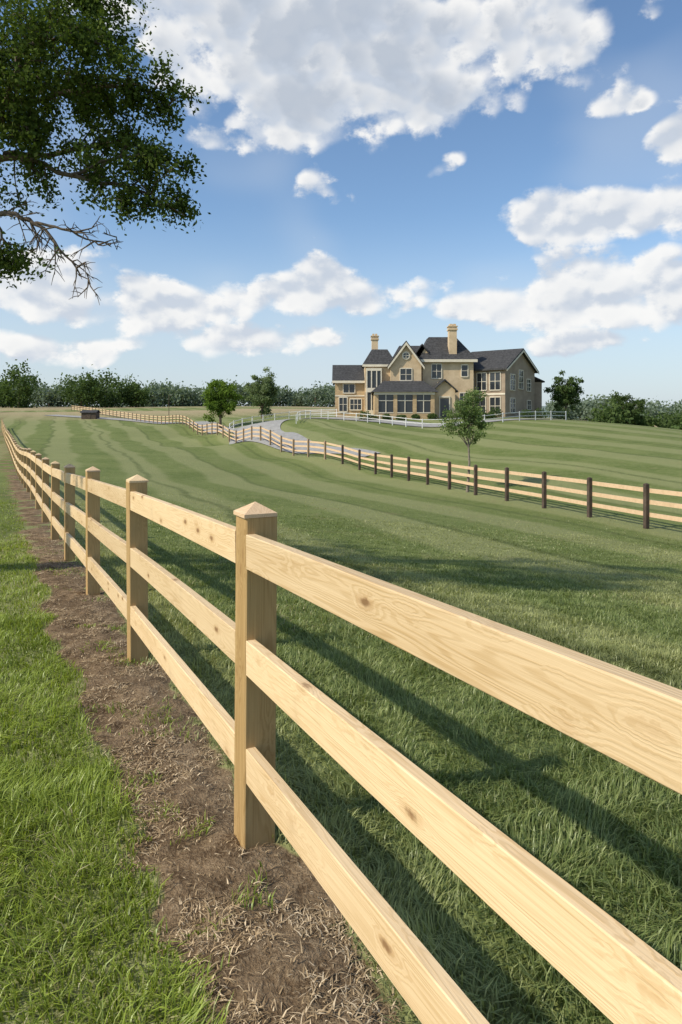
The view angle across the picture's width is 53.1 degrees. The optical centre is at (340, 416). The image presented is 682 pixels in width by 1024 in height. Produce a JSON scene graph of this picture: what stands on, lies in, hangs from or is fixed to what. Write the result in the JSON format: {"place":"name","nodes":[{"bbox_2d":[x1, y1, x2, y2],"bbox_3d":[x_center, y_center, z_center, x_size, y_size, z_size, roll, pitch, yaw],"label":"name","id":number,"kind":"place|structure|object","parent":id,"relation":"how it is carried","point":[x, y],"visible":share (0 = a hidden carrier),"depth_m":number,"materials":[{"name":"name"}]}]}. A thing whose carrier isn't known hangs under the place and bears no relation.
{"place":"outdoors","nodes":[
{"label":"outdoors","id":0,"kind":"place"},
{"bbox_2d":[47,415,273,439],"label":"road","id":1,"kind":"structure","parent":0,"point":[225,429],"depth_m":84.10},
{"bbox_2d":[0,406,681,1023],"bbox_3d":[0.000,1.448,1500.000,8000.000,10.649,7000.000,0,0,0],"label":"ground","id":2,"kind":"structure","parent":0,"point":[184,460],"depth_m":7.08,"materials":[{"name":"green plant"}]},
{"bbox_2d":[0,359,153,407],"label":"field trees","id":3,"kind":"object","parent":2,"relation":"on","point":[97,394],"visible":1,"depth_m":181.90,"materials":[{"name":"green plant"}]},
{"bbox_2d":[80,410,100,418],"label":"field shed","id":4,"kind":"structure","parent":2,"relation":"on","point":[90,414],"depth_m":123.00,"materials":[{"name":"wood"}]},
{"bbox_2d":[0,0,210,304],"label":"oak tree","id":5,"kind":"object","parent":2,"relation":"on","point":[87,37],"visible":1,"depth_m":6.90,"materials":[{"name":"green plant"}]},
{"bbox_2d":[0,371,334,406],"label":"distant treeline","id":6,"kind":"object","parent":2,"relation":"on","point":[319,396],"visible":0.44,"depth_m":226.20,"materials":[{"name":"green plant"}]},
{"bbox_2d":[21,530,413,1023],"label":"straw mulch","id":7,"kind":"object","parent":2,"relation":"on","point":[271,935],"visible":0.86,"depth_m":2.23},
{"bbox_2d":[201,379,243,427],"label":"round tree","id":8,"kind":"object","parent":2,"relation":"on","point":[216,400],"visible":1,"depth_m":83.17,"materials":[{"name":"green plant"}]},
{"bbox_2d":[242,366,279,417],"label":"flowering tree","id":9,"kind":"object","parent":2,"relation":"on","point":[259,389],"visible":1,"depth_m":97.28,"materials":[{"name":"green plant"}]},
{"bbox_2d":[229,409,336,428],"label":"white railing","id":10,"kind":"object","parent":2,"relation":"on","point":[321,413],"visible":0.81,"depth_m":79.73,"materials":[{"name":"paint"}]},
{"bbox_2d":[1,419,681,1023],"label":"wooden fence","id":11,"kind":"object","parent":2,"relation":"on","point":[607,965],"visible":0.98,"depth_m":1.66,"materials":[{"name":"brown wood"}]},
{"bbox_2d":[71,405,681,528],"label":"pasture fence","id":12,"kind":"object","parent":2,"relation":"on","point":[646,490],"visible":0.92,"depth_m":28.77,"materials":[{"name":"brown wood"}]},
{"bbox_2d":[335,383,434,418],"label":"walls","id":13,"kind":"structure","parent":2,"relation":"on","point":[359,388],"depth_m":81.00,"materials":[{"name":"stone"}]},
{"bbox_2d":[332,337,544,392],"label":"roof","id":14,"kind":"structure","parent":13,"relation":"on","point":[435,347],"depth_m":81.11,"materials":[{"name":"tile"}]},
{"bbox_2d":[370,324,457,353],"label":"chimneys","id":15,"kind":"object","parent":14,"relation":"on","point":[452,329],"visible":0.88,"depth_m":80.75,"materials":[{"name":"beige paint"}]},
{"bbox_2d":[364,345,472,417],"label":"front walls","id":16,"kind":"structure","parent":2,"relation":"on","point":[451,373],"depth_m":80.20,"materials":[{"name":"beige paint"}]},
{"bbox_2d":[339,353,530,417],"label":"windows","id":17,"kind":"structure","parent":16,"relation":"in","point":[402,406],"depth_m":79.66,"materials":[{"name":"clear glass"}]},
{"bbox_2d":[332,342,538,417],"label":"trim","id":18,"kind":"structure","parent":16,"relation":"attached to","point":[371,389],"depth_m":79.84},
{"bbox_2d":[296,411,565,427],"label":"white railing","id":19,"kind":"object","parent":2,"relation":"on","point":[422,423],"visible":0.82,"depth_m":67.91,"materials":[{"name":"paint"}]},
{"bbox_2d":[357,407,570,419],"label":"garden shrubs","id":20,"kind":"object","parent":2,"relation":"on","point":[525,414],"visible":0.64,"depth_m":75.87,"materials":[{"name":"green plant"}]},
{"bbox_2d":[438,387,494,491],"bbox_3d":[5.514,1.073,30.498,2.437,4.791,2.541,0,0,0],"label":"young tree","id":21,"kind":"object","parent":2,"relation":"on","point":[467,409],"visible":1,"depth_m":30.18,"materials":[{"name":"green plant"}]},
{"bbox_2d":[473,354,541,417],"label":"wing walls","id":22,"kind":"structure","parent":2,"relation":"on","point":[522,397],"depth_m":81.45,"materials":[{"name":"cream stucco"}]},
{"bbox_2d":[543,370,584,419],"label":"maple tree","id":23,"kind":"object","parent":2,"relation":"on","point":[564,395],"visible":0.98,"depth_m":85.50,"materials":[{"name":"green plant"}]},
{"bbox_2d":[542,390,681,424],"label":"distant treeline","id":24,"kind":"object","parent":2,"relation":"on","point":[584,409],"visible":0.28,"depth_m":245.84,"materials":[{"name":"green plant"}]},
{"bbox_2d":[608,391,646,425],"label":"maple tree","id":25,"kind":"object","parent":2,"relation":"on","point":[634,413],"visible":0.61,"depth_m":97.04,"materials":[{"name":"green plant"}]},
{"bbox_2d":[585,399,681,429],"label":"woodland edge","id":26,"kind":"object","parent":2,"relation":"on","point":[613,415],"visible":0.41,"depth_m":96.57,"materials":[{"name":"green plant"}]},
{"bbox_2d":[0,473,681,1023],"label":"grass","id":27,"kind":"structure","parent":0,"point":[72,797],"depth_m":3.03,"materials":[{"name":"green plant"}]},
{"bbox_2d":[0,0,681,406],"label":"sky","id":28,"kind":"structure","parent":0,"point":[508,173],"materials":[{"name":"blue"}]},
{"bbox_2d":[229,417,564,456],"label":"driveway","id":29,"kind":"structure","parent":0,"point":[274,425],"depth_m":59.84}
]}

